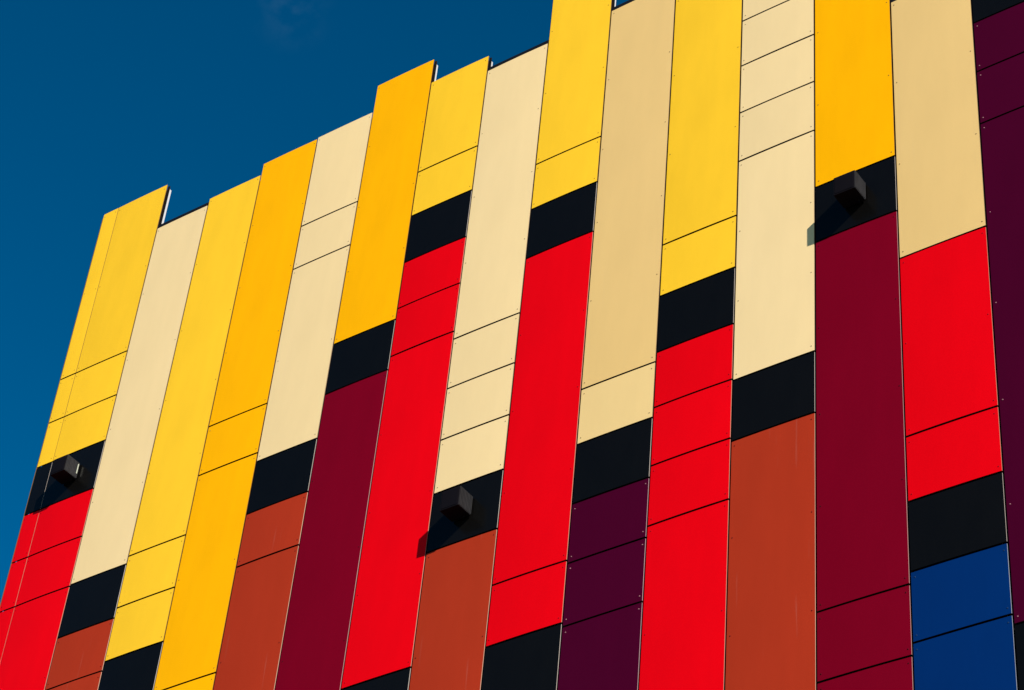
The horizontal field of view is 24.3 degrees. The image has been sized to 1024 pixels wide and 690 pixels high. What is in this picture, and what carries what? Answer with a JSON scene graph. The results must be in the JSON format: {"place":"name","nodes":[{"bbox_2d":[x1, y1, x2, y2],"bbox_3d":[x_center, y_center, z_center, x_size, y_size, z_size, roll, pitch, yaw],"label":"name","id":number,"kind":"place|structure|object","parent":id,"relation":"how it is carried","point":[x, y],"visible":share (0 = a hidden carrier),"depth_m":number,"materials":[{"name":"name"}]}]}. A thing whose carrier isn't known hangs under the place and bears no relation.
{"place":"outdoors","nodes":[
{"label":"outdoors","id":0,"kind":"place"},
{"bbox_2d":[0,0,627,611],"label":"sky","id":1,"kind":"structure","parent":0,"point":[105,105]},
{"bbox_2d":[0,0,1023,689],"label":"clad building","id":2,"kind":"structure","parent":0,"point":[650,344],"depth_m":20.52,"materials":[{"name":"multicoloured paint"}]},
{"bbox_2d":[50,454,79,483],"bbox_3d":[-4.536,1.271,24.111,0.205,0.220,0.190,-22,-48,29],"label":"wall light","id":3,"kind":"object","parent":2,"relation":"attached to","point":[65,468],"visible":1,"depth_m":24.06,"materials":[{"name":"black metal"}]},
{"bbox_2d":[440,486,472,521],"bbox_3d":[-0.469,1.354,20.107,0.203,0.220,0.190,-22,-48,29],"label":"wall light","id":4,"kind":"object","parent":2,"relation":"attached to","point":[456,504],"visible":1,"depth_m":20.05,"materials":[{"name":"black metal"}]},
{"bbox_2d":[834,170,865,208],"bbox_3d":[2.774,-1.270,19.492,0.203,0.220,0.190,-22,-48,29],"label":"wall light","id":5,"kind":"object","parent":2,"relation":"attached to","point":[849,189],"visible":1,"depth_m":19.44,"materials":[{"name":"black metal"}]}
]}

